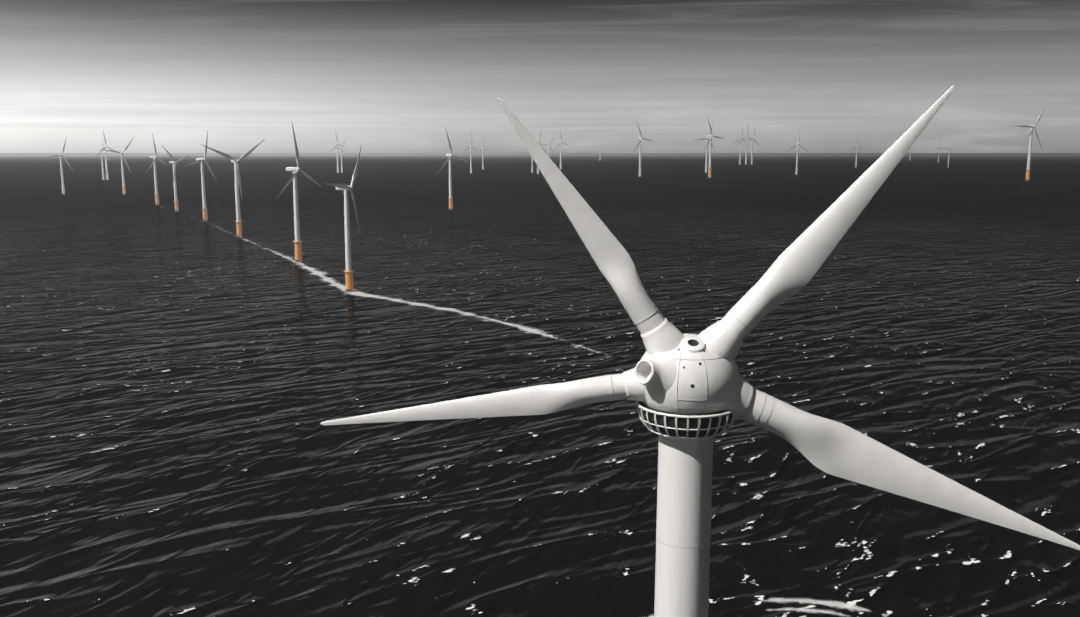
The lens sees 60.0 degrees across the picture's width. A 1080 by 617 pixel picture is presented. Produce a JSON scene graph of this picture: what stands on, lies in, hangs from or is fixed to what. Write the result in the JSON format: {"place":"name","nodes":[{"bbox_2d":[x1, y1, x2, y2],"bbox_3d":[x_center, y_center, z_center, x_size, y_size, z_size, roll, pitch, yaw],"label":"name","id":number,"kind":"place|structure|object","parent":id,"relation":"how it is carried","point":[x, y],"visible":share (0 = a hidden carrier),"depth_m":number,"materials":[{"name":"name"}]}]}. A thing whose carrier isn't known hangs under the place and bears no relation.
{"place":"outdoors","nodes":[
{"label":"outdoors","id":0,"kind":"place"},
{"bbox_2d":[0,153,1079,616],"bbox_3d":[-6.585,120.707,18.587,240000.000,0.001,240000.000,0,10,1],"label":"sea","id":1,"kind":"structure","parent":0,"point":[180,385],"depth_m":506.78,"materials":[{"name":"liquid"}]},
{"bbox_2d":[44,140,71,193],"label":"wind turbine","id":2,"kind":"object","parent":1,"relation":"on","point":[62,180],"visible":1,"depth_m":2716.74,"materials":[{"name":"white metal"}]},
{"bbox_2d":[94,145,109,179],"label":"wind turbine","id":3,"kind":"object","parent":1,"relation":"on","point":[102,163],"visible":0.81,"depth_m":4127.41,"materials":[{"name":"white metal"}]},
{"bbox_2d":[96,132,113,179],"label":"wind turbine","id":4,"kind":"object","parent":1,"relation":"on","point":[107,176],"visible":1,"depth_m":4123.98,"materials":[{"name":"white metal"}]},
{"bbox_2d":[100,139,132,194],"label":"wind turbine","id":5,"kind":"object","parent":1,"relation":"on","point":[123,179],"visible":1,"depth_m":2712.72,"materials":[{"name":"white metal"}]},
{"bbox_2d":[146,134,167,204],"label":"wind turbine","id":6,"kind":"object","parent":1,"relation":"on","point":[156,186],"visible":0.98,"depth_m":2173.62,"materials":[{"name":"white metal"}]},
{"bbox_2d":[162,146,188,211],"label":"wind turbine","id":7,"kind":"object","parent":1,"relation":"on","point":[174,162],"visible":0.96,"depth_m":1937.18,"materials":[{"name":"white metal"}]},
{"bbox_2d":[186,130,216,220],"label":"wind turbine","id":8,"kind":"object","parent":1,"relation":"on","point":[204,209],"visible":0.96,"depth_m":1672.24,"materials":[{"name":"white metal"}]},
{"bbox_2d":[202,139,264,236],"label":"wind turbine","id":9,"kind":"object","parent":1,"relation":"on","point":[238,221],"visible":0.98,"depth_m":1349.89,"materials":[{"name":"white metal"}]},
{"bbox_2d":[275,124,319,261],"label":"wind turbine","id":10,"kind":"object","parent":1,"relation":"on","point":[298,243],"visible":0.98,"depth_m":1039.32,"materials":[{"name":"white metal"}]},
{"bbox_2d":[332,131,347,172],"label":"wind turbine","id":11,"kind":"object","parent":1,"relation":"on","point":[337,144],"visible":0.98,"depth_m":5475.84,"materials":[{"name":"white metal"}]},
{"bbox_2d":[323,148,360,291],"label":"wind turbine","id":12,"kind":"object","parent":1,"relation":"on","point":[348,271],"visible":1,"depth_m":818.58,"materials":[{"name":"white metal"}]},
{"bbox_2d":[338,138,345,172],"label":"wind turbine","id":13,"kind":"object","parent":1,"relation":"on","point":[341,148],"visible":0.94,"depth_m":5543.67,"materials":[{"name":"white metal"}]},
{"bbox_2d":[199,219,608,354],"bbox_3d":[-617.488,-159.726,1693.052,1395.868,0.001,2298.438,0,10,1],"label":"foam trail","id":14,"kind":"object","parent":1,"relation":"on","point":[367,295],"visible":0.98,"depth_m":783.63,"materials":[{"name":"white liquid"}]},
{"bbox_2d":[438,128,470,209],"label":"wind turbine","id":15,"kind":"object","parent":1,"relation":"on","point":[450,198],"visible":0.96,"depth_m":1998.15,"materials":[{"name":"white metal"}]},
{"bbox_2d":[463,134,478,173],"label":"wind turbine","id":16,"kind":"object","parent":1,"relation":"on","point":[470,155],"visible":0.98,"depth_m":5322.78,"materials":[{"name":"white metal"}]},
{"bbox_2d":[479,138,490,169],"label":"wind turbine","id":17,"kind":"object","parent":1,"relation":"on","point":[482,155],"visible":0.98,"depth_m":6546.00,"materials":[{"name":"white metal"}]},
{"bbox_2d":[536,132,544,173],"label":"wind turbine","id":18,"kind":"object","parent":1,"relation":"on","point":[543,149],"visible":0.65,"depth_m":5180.62,"materials":[{"name":"white metal"}]},
{"bbox_2d":[539,134,554,155],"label":"wind turbine","id":19,"kind":"object","parent":1,"relation":"on","point":[548,146],"visible":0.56,"depth_m":6237.36,"materials":[{"name":"white metal"}]},
{"bbox_2d":[556,132,568,169],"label":"wind turbine","id":20,"kind":"object","parent":1,"relation":"on","point":[560,142],"visible":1,"depth_m":6591.02,"materials":[{"name":"white metal"}]},
{"bbox_2d":[633,120,652,176],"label":"wind turbine","id":21,"kind":"object","parent":1,"relation":"on","point":[640,138],"visible":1,"depth_m":4652.12,"materials":[{"name":"white metal"}]},
{"bbox_2d":[320,85,1079,616],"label":"wind turbine","id":22,"kind":"object","parent":1,"relation":"on","point":[692,395],"visible":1,"depth_m":132.04,"materials":[{"name":"white metal"}]},
{"bbox_2d":[694,122,714,172],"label":"wind turbine","id":23,"kind":"object","parent":1,"relation":"on","point":[707,138],"visible":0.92,"depth_m":5495.23,"materials":[{"name":"white metal"}]},
{"bbox_2d":[703,118,724,177],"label":"wind turbine","id":24,"kind":"object","parent":1,"relation":"on","point":[709,167],"visible":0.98,"depth_m":4454.51,"materials":[{"name":"white metal"}]},
{"bbox_2d":[734,126,745,164],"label":"wind turbine","id":25,"kind":"object","parent":1,"relation":"on","point":[740,147],"visible":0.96,"depth_m":9099.89,"materials":[{"name":"white metal"}]},
{"bbox_2d":[739,128,754,164],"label":"wind turbine","id":26,"kind":"object","parent":1,"relation":"on","point":[746,146],"visible":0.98,"depth_m":9095.10,"materials":[{"name":"white metal"}]},
{"bbox_2d":[743,125,758,164],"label":"wind turbine","id":27,"kind":"object","parent":1,"relation":"on","point":[752,148],"visible":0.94,"depth_m":9103.00,"materials":[{"name":"white metal"}]},
{"bbox_2d":[786,134,808,174],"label":"wind turbine","id":28,"kind":"object","parent":1,"relation":"on","point":[796,172],"visible":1,"depth_m":4985.24,"materials":[{"name":"white metal"}]},
{"bbox_2d":[767,602,848,615],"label":"sea foam","id":29,"kind":"object","parent":1,"relation":"on","point":[809,609],"visible":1,"depth_m":252.12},
{"bbox_2d":[756,597,870,611],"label":"sea foam","id":30,"kind":"object","parent":1,"relation":"on","point":[837,604],"visible":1,"depth_m":256.59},
{"bbox_2d":[852,145,863,167],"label":"wind turbine","id":31,"kind":"object","parent":1,"relation":"on","point":[856,155],"visible":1,"depth_m":7231.13,"materials":[{"name":"white metal"}]},
{"bbox_2d":[946,140,954,167],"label":"wind turbine","id":32,"kind":"object","parent":1,"relation":"on","point":[949,154],"visible":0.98,"depth_m":7215.40,"materials":[{"name":"white metal"}]},
{"bbox_2d":[1009,103,1047,180],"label":"wind turbine","id":33,"kind":"object","parent":1,"relation":"on","point":[1029,153],"visible":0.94,"depth_m":3976.17,"materials":[{"name":"white metal"}]},
{"bbox_2d":[0,0,1079,152],"label":"sky","id":34,"kind":"structure","parent":0,"point":[386,76],"materials":[{"name":"grey"}]}
]}

